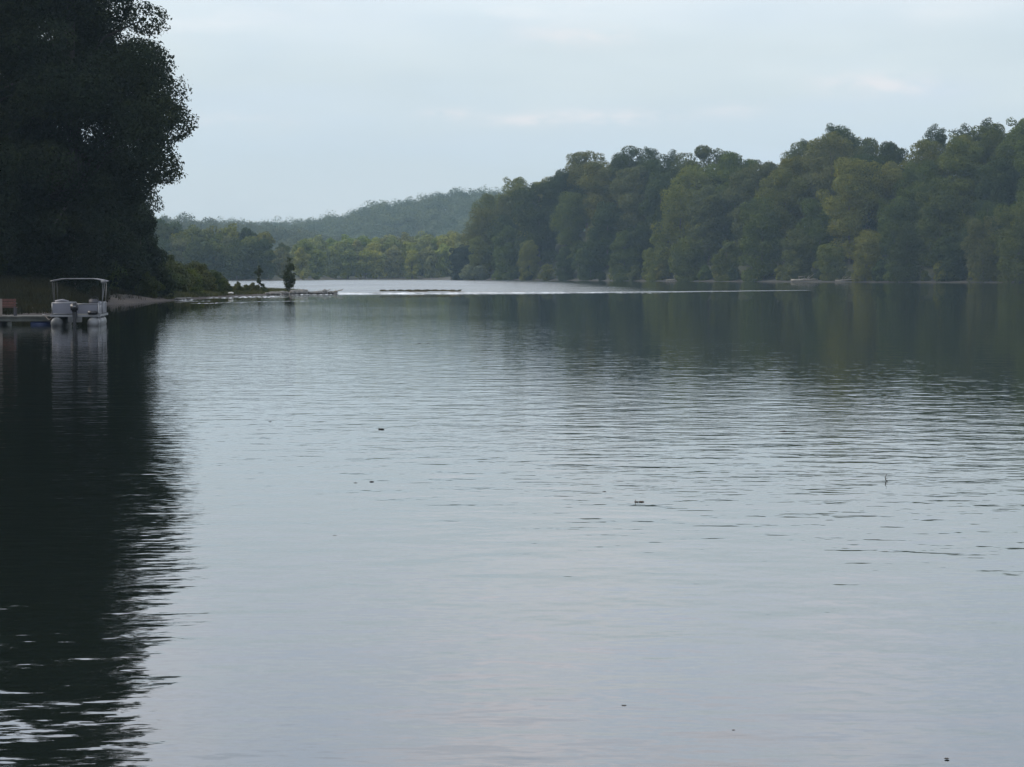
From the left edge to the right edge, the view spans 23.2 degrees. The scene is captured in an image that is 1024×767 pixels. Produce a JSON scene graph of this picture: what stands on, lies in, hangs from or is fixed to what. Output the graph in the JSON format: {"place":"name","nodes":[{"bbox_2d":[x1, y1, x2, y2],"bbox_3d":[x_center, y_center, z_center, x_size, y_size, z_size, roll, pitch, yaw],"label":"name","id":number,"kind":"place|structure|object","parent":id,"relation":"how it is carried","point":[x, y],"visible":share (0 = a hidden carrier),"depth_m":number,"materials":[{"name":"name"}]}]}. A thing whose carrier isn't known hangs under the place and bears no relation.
{"place":"outdoors","nodes":[
{"label":"outdoors","id":0,"kind":"place"},
{"bbox_2d":[2,286,280,314],"bbox_3d":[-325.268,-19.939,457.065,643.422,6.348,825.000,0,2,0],"label":"bank","id":1,"kind":"structure","parent":0,"point":[113,300],"depth_m":204.30,"materials":[{"name":"soil"}]},
{"bbox_2d":[0,0,82,255],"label":"riverside tree","id":2,"kind":"object","parent":1,"relation":"on","point":[20,94],"visible":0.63,"depth_m":177.89,"materials":[{"name":"green plant"}]},
{"bbox_2d":[0,273,159,314],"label":"bank grass","id":3,"kind":"structure","parent":1,"relation":"on","point":[28,293],"depth_m":163.69,"materials":[{"name":"green plant"}]},
{"bbox_2d":[0,0,198,274],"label":"riverside tree","id":4,"kind":"object","parent":1,"relation":"on","point":[113,85],"visible":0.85,"depth_m":180.83,"materials":[{"name":"green plant"}]},
{"bbox_2d":[90,188,157,287],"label":"tree","id":5,"kind":"object","parent":1,"relation":"on","point":[133,260],"visible":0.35,"depth_m":212.84,"materials":[{"name":"green plant"}]},
{"bbox_2d":[129,169,164,243],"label":"tree","id":6,"kind":"object","parent":1,"relation":"on","point":[147,207],"visible":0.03,"depth_m":261.79,"materials":[{"name":"green plant"}]},
{"bbox_2d":[130,271,165,297],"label":"shrub","id":7,"kind":"object","parent":1,"relation":"on","point":[148,285],"visible":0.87,"depth_m":213.18,"materials":[{"name":"green plant"}]},
{"bbox_2d":[137,226,169,270],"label":"tree","id":8,"kind":"object","parent":1,"relation":"on","point":[155,253],"visible":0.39,"depth_m":221.21,"materials":[{"name":"green plant"}]},
{"bbox_2d":[144,265,176,297],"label":"shrub","id":9,"kind":"object","parent":1,"relation":"on","point":[162,275],"visible":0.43,"depth_m":217.20,"materials":[{"name":"green plant"}]},
{"bbox_2d":[166,261,197,291],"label":"shrub","id":10,"kind":"object","parent":1,"relation":"on","point":[179,269],"visible":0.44,"depth_m":235.28,"materials":[{"name":"green plant"}]},
{"bbox_2d":[193,264,217,291],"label":"shrub","id":11,"kind":"object","parent":1,"relation":"on","point":[205,277],"visible":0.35,"depth_m":249.51,"materials":[{"name":"green plant"}]},
{"bbox_2d":[159,287,298,298],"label":"spit weeds","id":12,"kind":"object","parent":1,"relation":"on","point":[205,294],"visible":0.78,"depth_m":249.84,"materials":[{"name":"green plant"}]},
{"bbox_2d":[280,257,295,291],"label":"sapling","id":13,"kind":"object","parent":1,"relation":"on","point":[288,279],"visible":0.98,"depth_m":288.52,"materials":[{"name":"green plant"}]},
{"bbox_2d":[223,271,432,279],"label":"shore","id":14,"kind":"structure","parent":0,"point":[353,277],"depth_m":1144.77,"materials":[{"name":"soil"}]},
{"bbox_2d":[169,238,187,263],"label":"tree","id":15,"kind":"object","parent":14,"relation":"on","point":[178,246],"visible":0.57,"depth_m":956.00,"materials":[{"name":"green plant"}]},
{"bbox_2d":[181,237,216,269],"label":"tree","id":16,"kind":"object","parent":14,"relation":"on","point":[200,250],"visible":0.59,"depth_m":950.38,"materials":[{"name":"green plant"}]},
{"bbox_2d":[221,237,249,279],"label":"tree","id":17,"kind":"object","parent":14,"relation":"on","point":[236,255],"visible":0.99,"depth_m":950.49,"materials":[{"name":"green plant"}]},
{"bbox_2d":[244,243,263,278],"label":"tree","id":18,"kind":"object","parent":14,"relation":"on","point":[252,259],"visible":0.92,"depth_m":954.82,"materials":[{"name":"green plant"}]},
{"bbox_2d":[260,250,276,278],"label":"tree","id":19,"kind":"object","parent":14,"relation":"on","point":[268,267],"visible":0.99,"depth_m":954.04,"materials":[{"name":"green plant"}]},
{"bbox_2d":[272,247,293,275],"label":"tree","id":20,"kind":"object","parent":14,"relation":"on","point":[280,254],"visible":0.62,"depth_m":974.58,"materials":[{"name":"green plant"}]},
{"bbox_2d":[293,247,310,279],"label":"tree","id":21,"kind":"object","parent":14,"relation":"on","point":[300,261],"visible":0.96,"depth_m":1031.82,"materials":[{"name":"green plant"}]},
{"bbox_2d":[292,238,314,276],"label":"tree","id":22,"kind":"object","parent":14,"relation":"on","point":[304,243],"visible":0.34,"depth_m":1060.34,"materials":[{"name":"green plant"}]},
{"bbox_2d":[311,246,326,279],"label":"tree","id":23,"kind":"object","parent":14,"relation":"on","point":[318,268],"visible":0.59,"depth_m":1082.62,"materials":[{"name":"green plant"}]},
{"bbox_2d":[331,239,358,275],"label":"tree","id":24,"kind":"object","parent":14,"relation":"on","point":[341,246],"visible":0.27,"depth_m":1166.73,"materials":[{"name":"green plant"}]},
{"bbox_2d":[338,249,356,278],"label":"tree","id":25,"kind":"object","parent":14,"relation":"on","point":[347,266],"visible":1,"depth_m":1145.76,"materials":[{"name":"green plant"}]},
{"bbox_2d":[355,249,374,277],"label":"tree","id":26,"kind":"object","parent":14,"relation":"on","point":[362,267],"visible":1,"depth_m":1149.93,"materials":[{"name":"green plant"}]},
{"bbox_2d":[367,250,386,278],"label":"tree","id":27,"kind":"object","parent":14,"relation":"on","point":[378,266],"visible":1,"depth_m":1149.03,"materials":[{"name":"green plant"}]},
{"bbox_2d":[384,245,404,277],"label":"tree","id":28,"kind":"object","parent":14,"relation":"on","point":[392,267],"visible":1,"depth_m":1152.07,"materials":[{"name":"green plant"}]},
{"bbox_2d":[403,250,422,278],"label":"tree","id":29,"kind":"object","parent":14,"relation":"on","point":[413,256],"visible":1,"depth_m":1148.22,"materials":[{"name":"green plant"}]},
{"bbox_2d":[419,245,441,277],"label":"tree","id":30,"kind":"object","parent":14,"relation":"on","point":[428,268],"visible":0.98,"depth_m":1147.23,"materials":[{"name":"green plant"}]},
{"bbox_2d":[434,243,450,276],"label":"tree","id":31,"kind":"object","parent":14,"relation":"on","point":[441,264],"visible":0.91,"depth_m":1150.77,"materials":[{"name":"green plant"}]},
{"bbox_2d":[448,244,473,279],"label":"riverside tree","id":32,"kind":"object","parent":14,"relation":"on","point":[458,257],"visible":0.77,"depth_m":1035.73,"materials":[{"name":"green plant"}]},
{"bbox_2d":[174,290,791,302],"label":"rapids","id":33,"kind":"structure","parent":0,"point":[467,292],"depth_m":299.42,"materials":[{"name":"white liquid"}]},
{"bbox_2d":[0,288,1023,766],"bbox_3d":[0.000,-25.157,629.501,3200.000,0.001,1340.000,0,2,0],"label":"water","id":34,"kind":"structure","parent":0,"point":[592,530],"depth_m":21.43,"materials":[{"name":"black liquid"}]},
{"bbox_2d":[0,314,53,324],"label":"floating dock","id":35,"kind":"object","parent":34,"relation":"on","point":[42,319],"visible":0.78,"depth_m":110.60,"materials":[{"name":"grey wood"}]},
{"bbox_2d":[50,278,107,325],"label":"pontoon boat","id":36,"kind":"object","parent":34,"relation":"on","point":[65,312],"visible":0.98,"depth_m":107.95,"materials":[{"name":"metal"}]},
{"bbox_2d":[41,0,1023,224],"label":"sky","id":37,"kind":"structure","parent":0,"point":[305,109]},
{"bbox_2d":[228,280,1023,292],"bbox_3d":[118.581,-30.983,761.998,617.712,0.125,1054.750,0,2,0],"label":"upstream water","id":38,"kind":"structure","parent":0,"point":[362,286],"depth_m":494.94,"materials":[{"name":"black liquid"}]},
{"bbox_2d":[394,168,1012,238],"bbox_3d":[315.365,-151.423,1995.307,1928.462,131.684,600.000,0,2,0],"label":"hill","id":39,"kind":"structure","parent":0,"point":[450,216],"depth_m":1949.20,"materials":[{"name":"green plant"}]},
{"bbox_2d":[181,184,591,240],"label":"hillside woodland","id":40,"kind":"object","parent":39,"relation":"on","point":[378,220],"visible":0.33,"depth_m":1952.39,"materials":[{"name":"green plant"}]},
{"bbox_2d":[422,226,1022,282],"bbox_3d":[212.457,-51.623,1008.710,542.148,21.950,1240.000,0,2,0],"label":"bank","id":41,"kind":"structure","parent":0,"point":[772,278],"depth_m":826.25,"materials":[{"name":"soil"}]},
{"bbox_2d":[463,236,491,279],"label":"riverside tree","id":42,"kind":"object","parent":41,"relation":"on","point":[480,255],"visible":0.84,"depth_m":1030.60,"materials":[{"name":"green plant"}]},
{"bbox_2d":[459,207,498,272],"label":"riverside tree","id":43,"kind":"object","parent":41,"relation":"on","point":[481,220],"visible":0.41,"depth_m":1043.35,"materials":[{"name":"green plant"}]},
{"bbox_2d":[471,193,501,233],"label":"riverside tree","id":44,"kind":"object","parent":41,"relation":"on","point":[488,200],"visible":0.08,"depth_m":1079.54,"materials":[{"name":"green plant"}]},
{"bbox_2d":[486,214,522,272],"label":"riverside tree","id":45,"kind":"object","parent":41,"relation":"on","point":[500,225],"visible":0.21,"depth_m":1013.28,"materials":[{"name":"green plant"}]},
{"bbox_2d":[491,225,519,279],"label":"riverside tree","id":46,"kind":"object","parent":41,"relation":"on","point":[503,252],"visible":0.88,"depth_m":995.71,"materials":[{"name":"green plant"}]},
{"bbox_2d":[492,195,520,256],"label":"riverside tree","id":47,"kind":"object","parent":41,"relation":"on","point":[503,207],"visible":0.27,"depth_m":1026.77,"materials":[{"name":"green plant"}]},
{"bbox_2d":[494,176,526,229],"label":"riverside tree","id":48,"kind":"object","parent":41,"relation":"on","point":[517,185],"visible":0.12,"depth_m":1045.18,"materials":[{"name":"green plant"}]},
{"bbox_2d":[516,240,540,279],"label":"riverside tree","id":49,"kind":"object","parent":41,"relation":"on","point":[532,257],"visible":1,"depth_m":973.87,"materials":[{"name":"green plant"}]},
{"bbox_2d":[507,181,564,266],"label":"riverside tree","id":50,"kind":"object","parent":41,"relation":"on","point":[533,221],"visible":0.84,"depth_m":982.93,"materials":[{"name":"green plant"}]},
{"bbox_2d":[554,247,575,280],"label":"riverside tree","id":51,"kind":"object","parent":41,"relation":"on","point":[564,263],"visible":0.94,"depth_m":940.06,"materials":[{"name":"green plant"}]},
{"bbox_2d":[542,168,588,248],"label":"riverside tree","id":52,"kind":"object","parent":41,"relation":"on","point":[557,183],"visible":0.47,"depth_m":981.20,"materials":[{"name":"green plant"}]},
{"bbox_2d":[549,191,592,258],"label":"riverside tree","id":53,"kind":"object","parent":41,"relation":"on","point":[571,222],"visible":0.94,"depth_m":954.73,"materials":[{"name":"green plant"}]},
{"bbox_2d":[564,150,607,230],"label":"riverside tree","id":54,"kind":"object","parent":41,"relation":"on","point":[575,170],"visible":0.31,"depth_m":980.31,"materials":[{"name":"green plant"}]},
{"bbox_2d":[571,239,607,280],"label":"riverside tree","id":55,"kind":"object","parent":41,"relation":"on","point":[587,256],"visible":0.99,"depth_m":922.43,"materials":[{"name":"green plant"}]},
{"bbox_2d":[576,160,619,240],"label":"riverside tree","id":56,"kind":"object","parent":41,"relation":"on","point":[595,177],"visible":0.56,"depth_m":946.20,"materials":[{"name":"green plant"}]},
{"bbox_2d":[587,201,626,266],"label":"riverside tree","id":57,"kind":"object","parent":41,"relation":"on","point":[606,218],"visible":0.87,"depth_m":921.87,"materials":[{"name":"green plant"}]},
{"bbox_2d":[608,230,640,280],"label":"riverside tree","id":58,"kind":"object","parent":41,"relation":"on","point":[628,257],"visible":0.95,"depth_m":891.56,"materials":[{"name":"green plant"}]},
{"bbox_2d":[608,165,648,232],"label":"riverside tree","id":59,"kind":"object","parent":41,"relation":"on","point":[630,199],"visible":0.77,"depth_m":919.74,"materials":[{"name":"green plant"}]},
{"bbox_2d":[608,146,656,214],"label":"riverside tree","id":60,"kind":"object","parent":41,"relation":"on","point":[617,163],"visible":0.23,"depth_m":951.75,"materials":[{"name":"green plant"}]},
{"bbox_2d":[624,221,657,268],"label":"riverside tree","id":61,"kind":"object","parent":41,"relation":"on","point":[640,236],"visible":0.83,"depth_m":892.90,"materials":[{"name":"green plant"}]},
{"bbox_2d":[636,159,670,202],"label":"riverside tree","id":62,"kind":"object","parent":41,"relation":"on","point":[655,165],"visible":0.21,"depth_m":924.42,"materials":[{"name":"green plant"}]},
{"bbox_2d":[642,233,670,280],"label":"riverside tree","id":63,"kind":"object","parent":41,"relation":"on","point":[650,259],"visible":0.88,"depth_m":865.93,"materials":[{"name":"green plant"}]},
{"bbox_2d":[637,171,683,240],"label":"riverside tree","id":64,"kind":"object","parent":41,"relation":"on","point":[650,205],"visible":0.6,"depth_m":901.11,"materials":[{"name":"green plant"}]},
{"bbox_2d":[650,184,702,270],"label":"riverside tree","id":65,"kind":"object","parent":41,"relation":"on","point":[682,225],"visible":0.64,"depth_m":864.55,"materials":[{"name":"green plant"}]},
{"bbox_2d":[667,236,706,280],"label":"riverside tree","id":66,"kind":"object","parent":41,"relation":"on","point":[688,254],"visible":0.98,"depth_m":842.49,"materials":[{"name":"green plant"}]},
{"bbox_2d":[668,164,720,243],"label":"riverside tree","id":67,"kind":"object","parent":41,"relation":"on","point":[699,178],"visible":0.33,"depth_m":876.70,"materials":[{"name":"green plant"}]},
{"bbox_2d":[674,144,728,221],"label":"riverside tree","id":68,"kind":"object","parent":41,"relation":"on","point":[703,154],"visible":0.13,"depth_m":898.75,"materials":[{"name":"green plant"}]},
{"bbox_2d":[685,184,732,264],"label":"riverside tree","id":69,"kind":"object","parent":41,"relation":"on","point":[708,216],"visible":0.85,"depth_m":853.01,"materials":[{"name":"green plant"}]},
{"bbox_2d":[711,240,740,280],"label":"riverside tree","id":70,"kind":"object","parent":41,"relation":"on","point":[727,261],"visible":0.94,"depth_m":826.23,"materials":[{"name":"green plant"}]},
{"bbox_2d":[705,151,758,241],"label":"riverside tree","id":71,"kind":"object","parent":41,"relation":"on","point":[731,161],"visible":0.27,"depth_m":858.38,"materials":[{"name":"green plant"}]},
{"bbox_2d":[720,171,765,260],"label":"riverside tree","id":72,"kind":"object","parent":41,"relation":"on","point":[740,186],"visible":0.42,"depth_m":830.80,"materials":[{"name":"green plant"}]},
{"bbox_2d":[732,160,779,239],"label":"riverside tree","id":73,"kind":"object","parent":41,"relation":"on","point":[767,168],"visible":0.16,"depth_m":839.45,"materials":[{"name":"green plant"}]},
{"bbox_2d":[736,197,782,281],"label":"riverside tree","id":74,"kind":"object","parent":41,"relation":"on","point":[757,220],"visible":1,"depth_m":807.38,"materials":[{"name":"green plant"}]},
{"bbox_2d":[754,168,812,263],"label":"riverside tree","id":75,"kind":"object","parent":41,"relation":"on","point":[792,200],"visible":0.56,"depth_m":811.78,"materials":[{"name":"green plant"}]},
{"bbox_2d":[769,155,820,238],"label":"riverside tree","id":76,"kind":"object","parent":41,"relation":"on","point":[791,163],"visible":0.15,"depth_m":827.55,"materials":[{"name":"green plant"}]},
{"bbox_2d":[779,141,813,226],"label":"riverside tree","id":77,"kind":"object","parent":41,"relation":"on","point":[793,153],"visible":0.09,"depth_m":849.42,"materials":[{"name":"green plant"}]},
{"bbox_2d":[780,227,815,280],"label":"riverside tree","id":78,"kind":"object","parent":41,"relation":"on","point":[800,254],"visible":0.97,"depth_m":791.27,"materials":[{"name":"green plant"}]},
{"bbox_2d":[794,196,840,265],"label":"riverside tree","id":79,"kind":"object","parent":41,"relation":"on","point":[817,229],"visible":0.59,"depth_m":798.79,"materials":[{"name":"green plant"}]},
{"bbox_2d":[795,134,859,240],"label":"riverside tree","id":80,"kind":"object","parent":41,"relation":"on","point":[822,178],"visible":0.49,"depth_m":812.88,"materials":[{"name":"green plant"}]},
{"bbox_2d":[812,243,844,280],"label":"riverside tree","id":81,"kind":"object","parent":41,"relation":"on","point":[827,255],"visible":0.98,"depth_m":777.72,"materials":[{"name":"green plant"}]},
{"bbox_2d":[825,260,848,280],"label":"bush","id":82,"kind":"object","parent":41,"relation":"on","point":[837,274],"visible":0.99,"depth_m":775.92,"materials":[{"name":"green plant"}]},
{"bbox_2d":[815,156,886,263],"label":"riverside tree","id":83,"kind":"object","parent":41,"relation":"on","point":[852,203],"visible":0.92,"depth_m":785.49,"materials":[{"name":"green plant"}]},
{"bbox_2d":[850,230,883,281],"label":"riverside tree","id":84,"kind":"object","parent":41,"relation":"on","point":[864,253],"visible":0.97,"depth_m":763.43,"materials":[{"name":"green plant"}]},
{"bbox_2d":[852,137,881,174],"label":"riverside tree","id":85,"kind":"object","parent":41,"relation":"on","point":[867,144],"visible":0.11,"depth_m":825.06,"materials":[{"name":"green plant"}]},
{"bbox_2d":[840,153,895,237],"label":"riverside tree","id":86,"kind":"object","parent":41,"relation":"on","point":[873,225],"visible":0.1,"depth_m":803.55,"materials":[{"name":"green plant"}]},
{"bbox_2d":[870,160,912,240],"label":"riverside tree","id":87,"kind":"object","parent":41,"relation":"on","point":[892,173],"visible":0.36,"depth_m":792.17,"materials":[{"name":"green plant"}]},
{"bbox_2d":[876,141,909,183],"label":"riverside tree","id":88,"kind":"object","parent":41,"relation":"on","point":[889,151],"visible":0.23,"depth_m":810.62,"materials":[{"name":"green plant"}]},
{"bbox_2d":[875,196,917,263],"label":"riverside tree","id":89,"kind":"object","parent":41,"relation":"on","point":[887,219],"visible":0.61,"depth_m":773.05,"materials":[{"name":"green plant"}]},
{"bbox_2d":[888,221,929,281],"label":"riverside tree","id":90,"kind":"object","parent":41,"relation":"on","point":[905,255],"visible":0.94,"depth_m":748.51,"materials":[{"name":"green plant"}]},
{"bbox_2d":[892,159,946,239],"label":"riverside tree","id":91,"kind":"object","parent":41,"relation":"on","point":[928,168],"visible":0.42,"depth_m":780.20,"materials":[{"name":"green plant"}]},
{"bbox_2d":[902,139,953,206],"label":"riverside tree","id":92,"kind":"object","parent":41,"relation":"on","point":[922,153],"visible":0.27,"depth_m":802.48,"materials":[{"name":"green plant"}]},
{"bbox_2d":[922,124,947,157],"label":"skyline tree","id":93,"kind":"object","parent":41,"relation":"on","point":[940,138],"visible":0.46,"depth_m":812.35,"materials":[{"name":"green plant"}]},
{"bbox_2d":[914,178,964,267],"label":"riverside tree","id":94,"kind":"object","parent":41,"relation":"on","point":[939,198],"visible":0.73,"depth_m":757.82,"materials":[{"name":"green plant"}]},
{"bbox_2d":[930,231,970,281],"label":"riverside tree","id":95,"kind":"object","parent":41,"relation":"on","point":[947,249],"visible":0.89,"depth_m":738.52,"materials":[{"name":"green plant"}]},
{"bbox_2d":[936,138,990,234],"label":"riverside tree","id":96,"kind":"object","parent":41,"relation":"on","point":[959,160],"visible":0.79,"depth_m":770.20,"materials":[{"name":"green plant"}]},
{"bbox_2d":[960,216,1001,282],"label":"riverside tree","id":97,"kind":"object","parent":41,"relation":"on","point":[980,249],"visible":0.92,"depth_m":728.73,"materials":[{"name":"green plant"}]},
{"bbox_2d":[961,200,1009,263],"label":"riverside tree","id":98,"kind":"object","parent":41,"relation":"on","point":[981,217],"visible":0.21,"depth_m":742.92,"materials":[{"name":"green plant"}]},
{"bbox_2d":[966,123,1014,212],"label":"riverside tree","id":99,"kind":"object","parent":41,"relation":"on","point":[992,143],"visible":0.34,"depth_m":788.74,"materials":[{"name":"green plant"}]},
{"bbox_2d":[963,157,1023,233],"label":"riverside tree","id":100,"kind":"object","parent":41,"relation":"on","point":[991,189],"visible":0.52,"depth_m":758.73,"materials":[{"name":"green plant"}]},
{"bbox_2d":[988,202,1023,282],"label":"riverside tree","id":101,"kind":"object","parent":41,"relation":"on","point":[1011,255],"visible":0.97,"depth_m":716.86,"materials":[{"name":"green plant"}]},
{"bbox_2d":[994,117,1023,205],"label":"riverside tree","id":102,"kind":"object","parent":41,"relation":"on","point":[1010,143],"visible":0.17,"depth_m":780.34,"materials":[{"name":"green plant"}]},
{"bbox_2d":[1012,138,1023,217],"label":"riverside tree","id":103,"kind":"object","parent":41,"relation":"on","point":[1020,142],"visible":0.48,"depth_m":746.63,"materials":[{"name":"green plant"}]},
{"bbox_3d":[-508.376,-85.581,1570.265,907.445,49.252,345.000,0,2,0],"label":"left hill","id":104,"kind":"structure","parent":0,"visible":0},
{"bbox_2d":[155,212,341,253],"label":"hillside woodland","id":105,"kind":"object","parent":104,"relation":"on","point":[290,237],"visible":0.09,"depth_m":1599.15,"materials":[{"name":"green plant"}]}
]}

